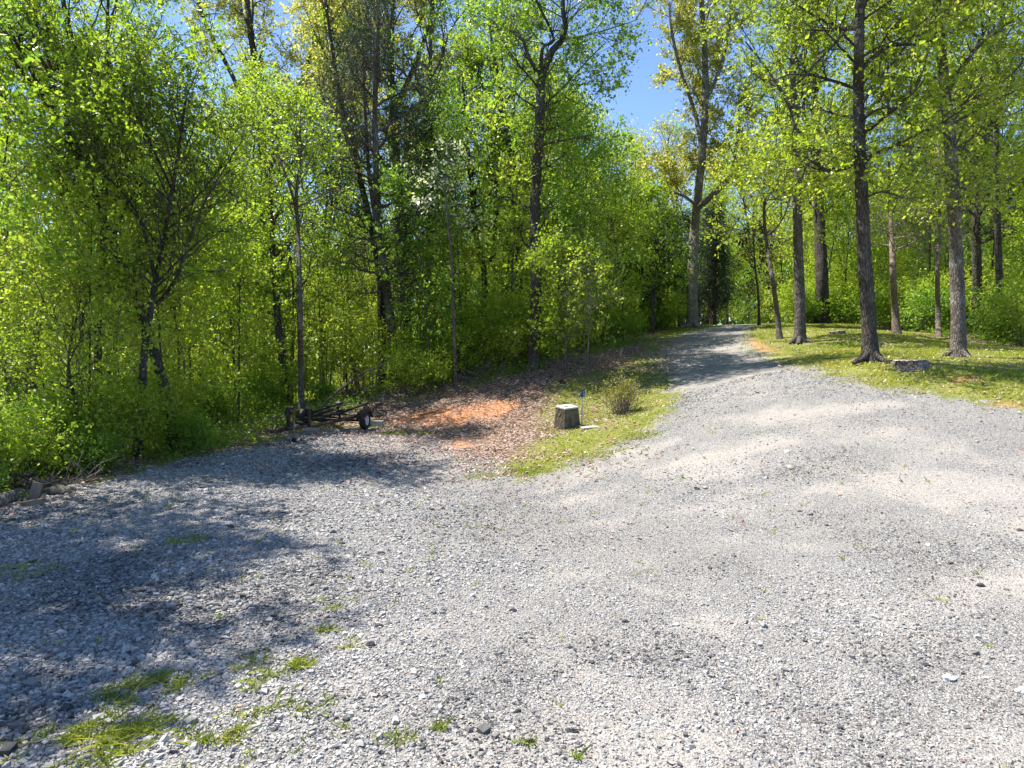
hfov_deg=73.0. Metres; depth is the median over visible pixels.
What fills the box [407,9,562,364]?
tree
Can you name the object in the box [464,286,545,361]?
bush
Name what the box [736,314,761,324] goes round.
bush
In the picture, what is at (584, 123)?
young tree
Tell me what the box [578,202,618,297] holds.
young tree
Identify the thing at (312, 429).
concrete block
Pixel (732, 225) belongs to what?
tree
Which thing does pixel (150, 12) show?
tree
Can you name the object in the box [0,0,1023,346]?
sky
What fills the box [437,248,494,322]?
young tree
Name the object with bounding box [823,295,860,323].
bush
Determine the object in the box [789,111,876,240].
young tree
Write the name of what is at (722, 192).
tree
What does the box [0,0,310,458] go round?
tree
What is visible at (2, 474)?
bush
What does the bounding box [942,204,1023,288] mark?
young tree
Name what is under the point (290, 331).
young tree
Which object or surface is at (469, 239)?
tree
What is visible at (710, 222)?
cedar tree
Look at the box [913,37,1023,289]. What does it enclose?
tree
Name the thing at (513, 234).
young tree
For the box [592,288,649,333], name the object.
bush
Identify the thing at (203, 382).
young tree
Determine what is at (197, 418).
bush
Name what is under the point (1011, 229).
young tree
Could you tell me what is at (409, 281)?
young tree
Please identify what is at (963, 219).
young tree
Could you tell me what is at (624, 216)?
young tree
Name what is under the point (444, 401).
leafy clay bank
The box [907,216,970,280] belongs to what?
young tree
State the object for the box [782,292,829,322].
bush
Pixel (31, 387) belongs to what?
tree
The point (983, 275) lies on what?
bush
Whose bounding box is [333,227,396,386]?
tree
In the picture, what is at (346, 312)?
tree
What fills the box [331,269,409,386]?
young tree
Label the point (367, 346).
tree
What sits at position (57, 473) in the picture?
dry stick
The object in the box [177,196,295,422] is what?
young tree
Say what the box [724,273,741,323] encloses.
young tree
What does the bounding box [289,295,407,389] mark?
bush
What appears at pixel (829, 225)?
young tree
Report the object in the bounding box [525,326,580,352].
bush
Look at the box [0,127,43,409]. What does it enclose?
tree
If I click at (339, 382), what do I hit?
young tree
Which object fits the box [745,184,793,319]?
tree
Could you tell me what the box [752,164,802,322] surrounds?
young tree
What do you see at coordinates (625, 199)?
young tree
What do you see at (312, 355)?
tree
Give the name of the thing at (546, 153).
young tree
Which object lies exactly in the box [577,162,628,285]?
young tree
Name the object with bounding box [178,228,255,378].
young tree
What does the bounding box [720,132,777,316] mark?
tree
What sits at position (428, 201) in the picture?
young tree
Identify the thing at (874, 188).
tree
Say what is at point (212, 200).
tree
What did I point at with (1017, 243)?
young tree
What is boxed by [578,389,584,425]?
yard hydrant
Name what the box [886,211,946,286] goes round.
young tree
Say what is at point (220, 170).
young tree
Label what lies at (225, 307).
young tree
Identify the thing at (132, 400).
bush
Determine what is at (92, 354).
young tree
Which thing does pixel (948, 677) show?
pebble
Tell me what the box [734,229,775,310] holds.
young tree
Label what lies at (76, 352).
young tree
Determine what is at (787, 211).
tree
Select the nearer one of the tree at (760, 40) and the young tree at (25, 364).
the young tree at (25, 364)
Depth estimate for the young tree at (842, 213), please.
38.76 m
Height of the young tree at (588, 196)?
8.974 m
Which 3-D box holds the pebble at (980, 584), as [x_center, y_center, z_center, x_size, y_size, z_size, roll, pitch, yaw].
[4.732,2.033,6.990,0.087,0.047,0.056,0,3,0]
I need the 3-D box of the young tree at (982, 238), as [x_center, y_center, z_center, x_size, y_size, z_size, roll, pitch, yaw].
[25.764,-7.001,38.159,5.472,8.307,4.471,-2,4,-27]
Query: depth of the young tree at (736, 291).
55.24 m
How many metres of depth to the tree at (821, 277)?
37.53 m
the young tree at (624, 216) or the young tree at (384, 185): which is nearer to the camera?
the young tree at (384, 185)
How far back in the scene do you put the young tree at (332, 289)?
25.90 m
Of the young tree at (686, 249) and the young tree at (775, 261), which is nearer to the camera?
the young tree at (686, 249)
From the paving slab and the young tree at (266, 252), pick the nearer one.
the paving slab
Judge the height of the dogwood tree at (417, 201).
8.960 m
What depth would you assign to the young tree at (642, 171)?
35.70 m
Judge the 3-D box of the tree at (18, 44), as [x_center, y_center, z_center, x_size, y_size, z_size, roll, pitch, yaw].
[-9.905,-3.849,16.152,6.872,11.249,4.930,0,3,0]
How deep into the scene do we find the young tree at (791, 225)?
42.25 m
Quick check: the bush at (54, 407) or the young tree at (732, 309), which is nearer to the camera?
the bush at (54, 407)
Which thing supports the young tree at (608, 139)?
on the woodland floor
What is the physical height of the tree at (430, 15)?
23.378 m
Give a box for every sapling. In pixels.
[512,219,613,375]
[542,219,638,372]
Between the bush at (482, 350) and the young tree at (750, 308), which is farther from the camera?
the young tree at (750, 308)
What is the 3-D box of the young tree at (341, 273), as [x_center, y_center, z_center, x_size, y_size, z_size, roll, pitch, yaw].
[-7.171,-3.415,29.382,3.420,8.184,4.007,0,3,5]
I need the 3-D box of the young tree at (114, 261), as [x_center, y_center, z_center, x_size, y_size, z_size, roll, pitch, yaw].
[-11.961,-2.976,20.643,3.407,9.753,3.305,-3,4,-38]
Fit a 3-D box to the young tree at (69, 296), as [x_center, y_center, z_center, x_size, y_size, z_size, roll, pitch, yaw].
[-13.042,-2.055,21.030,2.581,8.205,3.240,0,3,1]
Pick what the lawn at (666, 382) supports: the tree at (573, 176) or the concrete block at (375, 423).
the concrete block at (375, 423)
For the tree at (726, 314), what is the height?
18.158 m
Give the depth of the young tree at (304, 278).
37.60 m
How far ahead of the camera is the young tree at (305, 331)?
50.75 m
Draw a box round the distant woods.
[0,216,1013,409]
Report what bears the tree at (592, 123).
on the woodland floor
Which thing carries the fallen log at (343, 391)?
on the woodland floor
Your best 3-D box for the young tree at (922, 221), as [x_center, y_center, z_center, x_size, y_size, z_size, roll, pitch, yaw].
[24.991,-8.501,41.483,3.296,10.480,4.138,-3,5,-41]
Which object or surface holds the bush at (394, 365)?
on the woodland floor
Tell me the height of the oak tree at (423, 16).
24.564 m
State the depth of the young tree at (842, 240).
39.59 m
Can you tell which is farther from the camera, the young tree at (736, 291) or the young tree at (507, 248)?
the young tree at (736, 291)
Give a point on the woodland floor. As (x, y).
(402, 395)
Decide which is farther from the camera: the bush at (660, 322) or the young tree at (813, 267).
the young tree at (813, 267)
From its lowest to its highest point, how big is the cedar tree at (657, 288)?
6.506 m
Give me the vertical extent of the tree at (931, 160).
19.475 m
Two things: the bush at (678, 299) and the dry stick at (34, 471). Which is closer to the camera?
the dry stick at (34, 471)
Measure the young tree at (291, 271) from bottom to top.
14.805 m
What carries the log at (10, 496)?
on the gravel driveway
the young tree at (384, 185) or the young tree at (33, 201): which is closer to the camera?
the young tree at (33, 201)
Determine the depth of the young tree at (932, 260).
34.79 m
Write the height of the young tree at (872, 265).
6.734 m
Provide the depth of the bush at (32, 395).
14.66 m
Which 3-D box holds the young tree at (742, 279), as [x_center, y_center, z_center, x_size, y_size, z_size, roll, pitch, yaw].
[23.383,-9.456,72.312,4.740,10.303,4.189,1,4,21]
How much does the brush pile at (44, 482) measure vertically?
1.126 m
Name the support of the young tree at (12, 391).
on the woodland floor
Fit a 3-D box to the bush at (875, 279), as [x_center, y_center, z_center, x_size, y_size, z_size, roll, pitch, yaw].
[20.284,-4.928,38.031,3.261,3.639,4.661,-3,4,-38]
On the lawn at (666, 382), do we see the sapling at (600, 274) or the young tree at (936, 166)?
the sapling at (600, 274)
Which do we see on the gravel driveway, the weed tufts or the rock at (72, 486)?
the weed tufts
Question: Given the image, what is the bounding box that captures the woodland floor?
[0,323,1023,495]
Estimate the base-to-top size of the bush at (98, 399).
2.203 m
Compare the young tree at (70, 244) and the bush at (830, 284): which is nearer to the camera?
the young tree at (70, 244)
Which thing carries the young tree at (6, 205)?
on the woodland floor
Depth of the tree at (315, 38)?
35.19 m
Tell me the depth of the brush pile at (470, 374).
24.67 m
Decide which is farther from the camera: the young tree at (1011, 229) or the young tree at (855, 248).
the young tree at (855, 248)
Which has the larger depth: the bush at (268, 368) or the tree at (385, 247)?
the tree at (385, 247)
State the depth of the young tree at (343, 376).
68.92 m
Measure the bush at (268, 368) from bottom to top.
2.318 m
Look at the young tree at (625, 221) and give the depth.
29.87 m
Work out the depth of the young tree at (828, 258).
46.23 m
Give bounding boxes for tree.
[0,0,97,280]
[0,0,166,451]
[0,0,244,451]
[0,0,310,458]
[0,11,105,410]
[0,25,97,354]
[0,81,41,341]
[0,103,93,385]
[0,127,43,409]
[0,129,111,401]
[0,154,193,439]
[0,220,209,462]
[0,225,88,411]
[0,281,76,408]
[0,311,62,410]
[1,12,182,410]
[2,173,69,396]
[3,118,135,379]
[19,0,241,429]
[23,167,189,433]
[29,196,117,391]
[42,314,102,387]
[44,353,65,389]
[47,135,171,430]
[52,280,128,392]
[53,242,138,391]
[61,174,240,447]
[64,173,128,379]
[71,166,161,389]
[75,156,217,377]
[85,144,242,399]
[115,246,185,356]
[119,102,244,379]
[137,150,276,389]
[145,112,251,377]
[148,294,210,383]
[163,90,257,380]
[163,309,211,380]
[165,226,294,417]
[168,209,295,377]
[169,0,376,408]
[169,62,364,405]
[176,203,261,415]
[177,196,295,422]
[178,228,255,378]
[195,34,327,408]
[205,77,295,412]
[206,220,276,411]
[221,68,365,408]
[221,250,292,409]
[225,88,341,403]
[227,295,308,406]
[239,188,329,360]
[248,129,362,384]
[249,278,323,379]
[265,202,345,396]
[265,229,318,361]
[266,227,339,386]
[268,0,410,384]
[268,0,471,382]
[273,5,385,395]
[274,325,328,394]
[280,0,498,376]
[283,263,367,382]
[285,288,320,402]
[292,184,369,383]
[301,156,387,389]
[301,207,377,388]
[303,254,339,376]
[303,310,327,395]
[317,242,375,388]
[318,332,358,391]
[329,258,365,383]
[329,356,359,387]
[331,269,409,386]
[332,374,345,392]
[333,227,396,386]
[335,275,375,389]
[337,152,513,379]
[343,0,486,344]
[347,305,376,388]
[353,154,418,332]
[353,226,418,360]
[354,129,425,338]
[357,241,394,385]
[364,48,487,348]
[364,144,439,364]
[374,221,475,368]
[376,101,479,363]
[391,141,463,332]
[397,133,501,389]
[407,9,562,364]
[409,205,492,332]
[410,81,510,370]
[412,288,479,368]
[420,129,499,313]
[436,174,485,304]
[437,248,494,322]
[439,0,592,354]
[442,150,492,296]
[449,19,551,302]
[449,46,588,358]
[452,0,590,359]
[452,0,663,371]
[462,271,502,313]
[470,177,509,294]
[474,271,525,315]
[479,149,529,287]
[480,234,529,312]
[480,235,530,299]
[485,208,529,298]
[488,165,613,312]
[489,152,556,293]
[490,75,596,251]
[501,160,562,290]
[507,76,591,246]
[514,109,652,353]
[514,220,562,295]
[523,184,597,293]
[540,106,601,293]
[544,81,609,286]
[545,88,625,346]
[549,83,636,266]
[550,98,637,292]
[559,177,661,345]
[565,111,642,341]
[566,182,625,290]
[570,142,657,342]
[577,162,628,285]
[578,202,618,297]
[592,174,654,290]
[594,241,641,309]
[595,221,686,333]
[597,166,660,286]
[600,126,664,336]
[603,169,703,331]
[606,118,658,200]
[608,139,654,206]
[626,176,699,333]
[627,0,778,328]
[638,103,694,244]
[640,108,710,244]
[645,205,701,328]
[647,168,688,324]
[658,203,710,325]
[673,145,725,322]
[674,154,736,320]
[684,193,741,324]
[690,155,760,324]
[691,0,896,344]
[697,225,743,324]
[698,160,757,324]
[698,202,739,324]
[702,88,835,339]
[709,0,1014,364]
[712,248,762,324]
[719,252,749,324]
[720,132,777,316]
[721,247,755,320]
[723,217,786,325]
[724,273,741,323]
[726,162,785,292]
[729,263,768,321]
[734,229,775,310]
[735,200,785,306]
[735,256,792,319]
[745,14,871,322]
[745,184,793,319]
[750,1,855,323]
[750,178,804,322]
[751,262,789,322]
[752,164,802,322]
[759,76,851,270]
[768,141,809,322]
[768,278,793,322]
[776,187,829,266]
[778,141,834,321]
[787,253,851,285]
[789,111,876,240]
[789,235,848,284]
[791,189,853,286]
[803,182,857,291]
[808,194,857,284]
[810,171,894,322]
[819,30,915,322]
[823,0,1023,357]
[823,172,855,266]
[824,140,882,277]
[829,170,887,288]
[835,169,908,284]
[837,125,958,333]
[847,61,954,320]
[847,236,884,291]
[851,0,1023,330]
[851,186,922,288]
[852,153,898,272]
[871,188,917,322]
[871,195,919,289]
[875,165,922,293]
[876,102,1007,337]
[877,187,923,285]
[879,169,930,271]
[883,67,1019,263]
[885,242,926,323]
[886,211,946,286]
[889,89,971,263]
[892,41,989,276]
[895,255,944,281]
[897,232,970,286]
[899,164,944,275]
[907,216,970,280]
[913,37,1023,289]
[914,124,999,247]
[915,204,984,278]
[922,64,1023,334]
[926,0,1023,306]
[934,181,1015,285]
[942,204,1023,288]
[953,58,1023,331]
[964,241,1009,298]
[966,131,1023,289]
[967,212,1012,273]
[982,136,1022,276]
[982,240,1021,289]
[984,187,1023,284]
[987,192,1023,291]
[992,187,1023,280]
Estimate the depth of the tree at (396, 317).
42.26 m
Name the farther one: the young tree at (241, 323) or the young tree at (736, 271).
the young tree at (736, 271)
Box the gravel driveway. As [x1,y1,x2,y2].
[0,324,1023,767]
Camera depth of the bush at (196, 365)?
25.74 m
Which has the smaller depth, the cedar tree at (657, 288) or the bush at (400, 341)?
the bush at (400, 341)
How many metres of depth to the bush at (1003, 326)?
24.86 m
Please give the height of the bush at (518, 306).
3.153 m
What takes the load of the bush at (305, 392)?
on the woodland floor
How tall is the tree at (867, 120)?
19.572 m
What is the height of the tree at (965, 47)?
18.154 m
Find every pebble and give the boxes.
[366,641,374,645]
[942,674,956,681]
[976,583,984,586]
[1014,686,1023,693]
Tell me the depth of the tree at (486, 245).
56.30 m
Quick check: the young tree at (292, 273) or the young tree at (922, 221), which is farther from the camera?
the young tree at (922, 221)
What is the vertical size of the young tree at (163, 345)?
9.483 m
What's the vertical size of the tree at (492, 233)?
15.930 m
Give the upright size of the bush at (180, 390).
2.462 m
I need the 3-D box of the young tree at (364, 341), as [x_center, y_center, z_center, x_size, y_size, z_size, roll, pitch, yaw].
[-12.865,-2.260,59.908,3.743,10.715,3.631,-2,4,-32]
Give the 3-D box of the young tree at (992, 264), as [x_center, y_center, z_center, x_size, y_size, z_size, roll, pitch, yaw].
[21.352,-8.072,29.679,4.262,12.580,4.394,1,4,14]
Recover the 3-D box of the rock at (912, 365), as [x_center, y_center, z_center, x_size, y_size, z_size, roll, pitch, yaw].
[9.589,-0.447,16.550,1.045,0.280,0.909,0,3,0]
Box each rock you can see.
[41,485,70,494]
[67,484,83,489]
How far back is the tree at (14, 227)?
31.28 m
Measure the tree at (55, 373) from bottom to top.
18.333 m
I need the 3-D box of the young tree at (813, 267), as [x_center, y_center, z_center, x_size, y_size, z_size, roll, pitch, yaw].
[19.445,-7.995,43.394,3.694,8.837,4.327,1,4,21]
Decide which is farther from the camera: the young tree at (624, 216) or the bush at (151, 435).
the young tree at (624, 216)
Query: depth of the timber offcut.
10.55 m
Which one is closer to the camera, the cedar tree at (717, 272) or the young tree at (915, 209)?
the cedar tree at (717, 272)
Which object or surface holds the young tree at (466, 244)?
on the woodland floor
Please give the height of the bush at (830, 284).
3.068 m
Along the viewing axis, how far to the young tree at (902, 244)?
51.87 m
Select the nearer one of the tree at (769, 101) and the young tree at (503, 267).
the young tree at (503, 267)
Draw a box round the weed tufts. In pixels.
[0,423,1011,767]
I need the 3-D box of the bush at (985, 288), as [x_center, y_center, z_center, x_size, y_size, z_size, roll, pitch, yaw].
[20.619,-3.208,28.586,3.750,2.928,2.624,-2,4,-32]
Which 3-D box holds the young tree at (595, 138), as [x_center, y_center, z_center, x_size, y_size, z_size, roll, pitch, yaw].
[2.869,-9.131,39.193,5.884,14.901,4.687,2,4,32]
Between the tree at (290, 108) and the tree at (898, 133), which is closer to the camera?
the tree at (290, 108)
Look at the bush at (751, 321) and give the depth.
55.24 m
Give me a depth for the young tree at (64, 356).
47.79 m
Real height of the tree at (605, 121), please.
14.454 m
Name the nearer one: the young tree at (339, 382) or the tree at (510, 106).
the tree at (510, 106)
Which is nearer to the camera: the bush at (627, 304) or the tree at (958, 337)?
the tree at (958, 337)
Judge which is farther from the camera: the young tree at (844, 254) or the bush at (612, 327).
the young tree at (844, 254)
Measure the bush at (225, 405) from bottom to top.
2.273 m
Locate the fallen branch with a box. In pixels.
[0,462,42,487]
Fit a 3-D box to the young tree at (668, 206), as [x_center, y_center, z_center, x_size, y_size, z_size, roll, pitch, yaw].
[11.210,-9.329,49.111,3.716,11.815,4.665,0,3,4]
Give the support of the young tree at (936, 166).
on the woodland floor
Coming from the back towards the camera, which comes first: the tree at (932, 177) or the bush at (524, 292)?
the tree at (932, 177)
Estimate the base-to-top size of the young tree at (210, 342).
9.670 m
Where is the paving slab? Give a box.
[580,425,598,429]
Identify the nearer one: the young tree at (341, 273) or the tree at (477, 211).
the young tree at (341, 273)
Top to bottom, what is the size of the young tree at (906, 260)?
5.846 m
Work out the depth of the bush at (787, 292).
38.38 m
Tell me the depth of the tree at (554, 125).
43.64 m
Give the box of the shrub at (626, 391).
[583,369,657,414]
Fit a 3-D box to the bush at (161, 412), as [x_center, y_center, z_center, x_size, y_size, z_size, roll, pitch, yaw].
[-8.944,0.711,15.426,3.781,2.374,2.966,3,5,41]
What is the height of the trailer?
0.906 m
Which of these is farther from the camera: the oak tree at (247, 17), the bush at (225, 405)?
the oak tree at (247, 17)
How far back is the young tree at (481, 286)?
36.09 m
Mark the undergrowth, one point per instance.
(244, 428)
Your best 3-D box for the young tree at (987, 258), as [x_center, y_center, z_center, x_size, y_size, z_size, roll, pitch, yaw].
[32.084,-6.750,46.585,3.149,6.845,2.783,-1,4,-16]
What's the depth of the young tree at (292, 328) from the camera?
29.91 m
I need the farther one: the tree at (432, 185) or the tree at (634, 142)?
the tree at (634, 142)
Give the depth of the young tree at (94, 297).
23.35 m
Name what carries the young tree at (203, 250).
on the woodland floor
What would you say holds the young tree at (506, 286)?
on the woodland floor
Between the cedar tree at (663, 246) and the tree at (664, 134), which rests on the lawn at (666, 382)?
the cedar tree at (663, 246)
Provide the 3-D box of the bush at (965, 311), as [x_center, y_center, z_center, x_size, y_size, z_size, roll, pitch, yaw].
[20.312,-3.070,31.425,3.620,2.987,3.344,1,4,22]
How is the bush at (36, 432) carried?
on the woodland floor
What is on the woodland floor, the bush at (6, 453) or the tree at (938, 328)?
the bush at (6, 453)
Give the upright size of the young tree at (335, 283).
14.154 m
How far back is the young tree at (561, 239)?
36.39 m
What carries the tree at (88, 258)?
on the woodland floor
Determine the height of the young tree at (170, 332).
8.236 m
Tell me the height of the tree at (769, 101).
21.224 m
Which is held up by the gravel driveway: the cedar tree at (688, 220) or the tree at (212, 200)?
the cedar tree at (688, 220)
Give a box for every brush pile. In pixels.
[0,449,137,492]
[457,354,523,381]
[550,347,626,365]
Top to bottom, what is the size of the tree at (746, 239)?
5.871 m
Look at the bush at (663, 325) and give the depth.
40.08 m
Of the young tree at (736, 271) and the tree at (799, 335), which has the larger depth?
the young tree at (736, 271)
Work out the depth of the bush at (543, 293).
30.14 m
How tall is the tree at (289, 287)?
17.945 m
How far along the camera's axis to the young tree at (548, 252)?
34.77 m
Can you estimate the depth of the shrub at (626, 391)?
18.40 m
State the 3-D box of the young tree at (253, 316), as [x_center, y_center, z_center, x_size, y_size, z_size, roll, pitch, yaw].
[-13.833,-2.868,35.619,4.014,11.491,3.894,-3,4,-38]
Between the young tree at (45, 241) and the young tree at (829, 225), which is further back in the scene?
the young tree at (829, 225)
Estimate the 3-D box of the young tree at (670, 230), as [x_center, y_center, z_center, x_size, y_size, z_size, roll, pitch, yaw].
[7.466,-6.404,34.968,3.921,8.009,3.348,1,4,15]
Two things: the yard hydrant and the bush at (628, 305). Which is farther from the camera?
the bush at (628, 305)
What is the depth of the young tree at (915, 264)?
45.98 m
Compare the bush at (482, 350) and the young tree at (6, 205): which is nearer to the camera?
the young tree at (6, 205)
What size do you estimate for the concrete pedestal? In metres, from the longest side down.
0.665 x 0.540 x 0.493 m
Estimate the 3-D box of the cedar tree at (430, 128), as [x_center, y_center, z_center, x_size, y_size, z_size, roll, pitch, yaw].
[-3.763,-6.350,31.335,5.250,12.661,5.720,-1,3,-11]
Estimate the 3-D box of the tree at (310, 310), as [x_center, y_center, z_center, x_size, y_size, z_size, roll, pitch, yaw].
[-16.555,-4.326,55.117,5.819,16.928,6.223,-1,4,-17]
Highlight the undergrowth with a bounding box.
[1,323,1023,499]
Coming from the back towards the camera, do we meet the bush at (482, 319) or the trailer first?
the bush at (482, 319)
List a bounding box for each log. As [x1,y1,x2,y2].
[0,488,25,506]
[340,389,369,397]
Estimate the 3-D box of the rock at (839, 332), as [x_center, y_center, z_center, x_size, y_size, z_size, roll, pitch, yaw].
[13.045,-2.020,27.654,0.870,0.286,0.756,0,3,0]
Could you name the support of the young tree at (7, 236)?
on the woodland floor
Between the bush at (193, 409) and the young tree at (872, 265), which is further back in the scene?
the young tree at (872, 265)
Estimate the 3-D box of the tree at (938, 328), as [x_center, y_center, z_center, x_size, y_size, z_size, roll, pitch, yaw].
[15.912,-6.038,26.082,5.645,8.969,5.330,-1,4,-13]
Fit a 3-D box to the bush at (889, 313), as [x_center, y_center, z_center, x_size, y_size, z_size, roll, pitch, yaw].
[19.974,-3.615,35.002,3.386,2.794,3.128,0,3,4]
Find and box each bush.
[0,385,93,490]
[0,386,102,478]
[0,388,84,469]
[0,399,126,475]
[0,417,48,483]
[0,458,19,492]
[26,364,194,459]
[46,419,136,478]
[47,370,178,465]
[51,369,151,448]
[117,354,211,445]
[134,409,195,449]
[154,399,206,434]
[154,403,219,444]
[155,404,223,453]
[169,340,257,417]
[169,373,240,424]
[176,372,261,426]
[214,387,271,414]
[224,364,291,415]
[227,352,328,407]
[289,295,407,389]
[296,390,317,400]
[304,376,340,404]
[367,341,461,396]
[369,323,444,379]
[404,314,493,379]
[417,362,458,386]
[418,317,513,376]
[429,296,520,364]
[443,284,529,366]
[460,284,600,361]
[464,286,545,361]
[470,319,528,366]
[481,314,531,372]
[489,275,599,353]
[513,278,591,326]
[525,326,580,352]
[549,289,614,349]
[576,300,635,345]
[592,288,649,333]
[593,283,652,337]
[605,306,656,341]
[628,296,657,333]
[637,278,686,330]
[638,295,693,329]
[647,314,675,329]
[656,284,686,327]
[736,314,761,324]
[739,317,762,324]
[751,313,774,323]
[760,276,831,322]
[772,283,844,322]
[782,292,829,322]
[805,274,857,321]
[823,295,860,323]
[825,278,888,323]
[833,290,860,322]
[840,262,926,323]
[846,268,968,330]
[847,276,923,327]
[850,300,887,325]
[877,265,983,328]
[878,288,916,327]
[888,273,981,333]
[912,258,1022,333]
[930,288,986,328]
[965,276,1023,344]
[969,270,1022,330]
[973,309,1023,342]
[975,279,1023,346]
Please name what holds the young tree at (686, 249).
on the woodland floor
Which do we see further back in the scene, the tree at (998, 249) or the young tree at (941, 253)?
the young tree at (941, 253)
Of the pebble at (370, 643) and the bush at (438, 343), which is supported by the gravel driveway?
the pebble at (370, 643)
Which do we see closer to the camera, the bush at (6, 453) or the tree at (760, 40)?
the bush at (6, 453)
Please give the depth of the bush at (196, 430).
15.99 m
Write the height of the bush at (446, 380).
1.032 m
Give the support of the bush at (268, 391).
on the woodland floor
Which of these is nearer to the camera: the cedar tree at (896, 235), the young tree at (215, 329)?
the young tree at (215, 329)
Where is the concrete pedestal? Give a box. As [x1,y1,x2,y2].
[554,404,579,429]
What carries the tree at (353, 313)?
on the woodland floor
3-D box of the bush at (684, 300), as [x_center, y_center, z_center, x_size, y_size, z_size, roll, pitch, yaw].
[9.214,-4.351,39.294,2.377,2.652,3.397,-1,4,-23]
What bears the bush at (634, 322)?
on the woodland floor
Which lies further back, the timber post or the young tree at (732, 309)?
the young tree at (732, 309)
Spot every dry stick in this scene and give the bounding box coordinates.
[27,463,52,487]
[51,463,77,482]
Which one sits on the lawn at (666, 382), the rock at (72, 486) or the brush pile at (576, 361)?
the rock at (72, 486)
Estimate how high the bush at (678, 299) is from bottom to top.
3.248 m
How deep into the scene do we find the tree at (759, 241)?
81.88 m
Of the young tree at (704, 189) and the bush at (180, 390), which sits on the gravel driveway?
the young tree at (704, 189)
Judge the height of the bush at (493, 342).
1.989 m
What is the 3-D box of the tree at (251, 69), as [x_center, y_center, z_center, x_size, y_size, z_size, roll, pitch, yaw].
[-11.209,-6.152,30.797,5.634,16.391,6.025,2,4,36]
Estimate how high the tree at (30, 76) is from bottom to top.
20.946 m
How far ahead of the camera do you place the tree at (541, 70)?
23.73 m
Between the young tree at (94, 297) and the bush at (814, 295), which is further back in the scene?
the bush at (814, 295)
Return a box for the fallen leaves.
[0,327,1023,767]
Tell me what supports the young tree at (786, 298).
on the woodland floor
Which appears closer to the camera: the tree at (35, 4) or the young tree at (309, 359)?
the tree at (35, 4)
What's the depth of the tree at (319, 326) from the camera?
68.38 m
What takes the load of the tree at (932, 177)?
on the woodland floor
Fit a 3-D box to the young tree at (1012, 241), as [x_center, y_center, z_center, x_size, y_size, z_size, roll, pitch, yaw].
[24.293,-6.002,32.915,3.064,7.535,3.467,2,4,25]
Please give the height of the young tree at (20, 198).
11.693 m
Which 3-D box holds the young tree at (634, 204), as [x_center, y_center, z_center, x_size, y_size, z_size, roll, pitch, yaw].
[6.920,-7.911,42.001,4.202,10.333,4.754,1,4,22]
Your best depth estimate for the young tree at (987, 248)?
41.70 m
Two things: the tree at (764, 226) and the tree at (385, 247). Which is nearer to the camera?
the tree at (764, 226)
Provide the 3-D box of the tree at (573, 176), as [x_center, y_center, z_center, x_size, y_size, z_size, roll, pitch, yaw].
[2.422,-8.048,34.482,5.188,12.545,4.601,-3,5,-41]
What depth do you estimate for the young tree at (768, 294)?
50.12 m
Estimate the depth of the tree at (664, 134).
50.29 m
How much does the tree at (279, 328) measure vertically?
12.603 m
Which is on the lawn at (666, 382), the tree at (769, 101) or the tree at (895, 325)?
the tree at (895, 325)
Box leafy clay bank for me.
[334,348,630,457]
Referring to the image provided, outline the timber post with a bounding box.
[27,482,42,500]
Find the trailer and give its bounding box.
[270,402,381,445]
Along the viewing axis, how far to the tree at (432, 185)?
38.60 m
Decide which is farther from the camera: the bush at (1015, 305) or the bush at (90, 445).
the bush at (1015, 305)
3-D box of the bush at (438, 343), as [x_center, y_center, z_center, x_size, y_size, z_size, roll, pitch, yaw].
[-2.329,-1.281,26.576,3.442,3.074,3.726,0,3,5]
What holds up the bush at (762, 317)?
on the woodland floor
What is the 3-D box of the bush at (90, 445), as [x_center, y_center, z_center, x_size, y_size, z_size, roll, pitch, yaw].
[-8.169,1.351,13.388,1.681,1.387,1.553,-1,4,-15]
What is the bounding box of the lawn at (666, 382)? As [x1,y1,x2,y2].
[0,323,1023,512]
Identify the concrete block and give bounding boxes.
[304,427,317,431]
[371,420,383,426]
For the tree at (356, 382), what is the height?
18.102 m
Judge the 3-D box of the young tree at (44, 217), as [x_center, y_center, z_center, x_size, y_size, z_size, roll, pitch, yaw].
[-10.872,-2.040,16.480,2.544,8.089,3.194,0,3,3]
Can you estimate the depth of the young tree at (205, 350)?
19.84 m
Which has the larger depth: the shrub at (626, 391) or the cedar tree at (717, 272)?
the cedar tree at (717, 272)
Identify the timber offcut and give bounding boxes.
[20,498,43,505]
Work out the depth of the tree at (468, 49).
28.74 m
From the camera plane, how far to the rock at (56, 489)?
11.36 m
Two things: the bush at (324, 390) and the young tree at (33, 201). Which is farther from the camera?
the bush at (324, 390)
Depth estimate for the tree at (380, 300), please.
29.02 m
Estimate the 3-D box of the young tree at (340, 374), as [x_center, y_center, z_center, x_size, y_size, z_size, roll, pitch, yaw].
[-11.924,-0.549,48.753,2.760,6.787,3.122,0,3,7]
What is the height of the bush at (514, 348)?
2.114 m
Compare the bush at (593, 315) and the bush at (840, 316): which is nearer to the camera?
the bush at (593, 315)
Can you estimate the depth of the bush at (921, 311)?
28.88 m
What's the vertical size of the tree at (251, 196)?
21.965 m
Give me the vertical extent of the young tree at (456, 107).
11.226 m

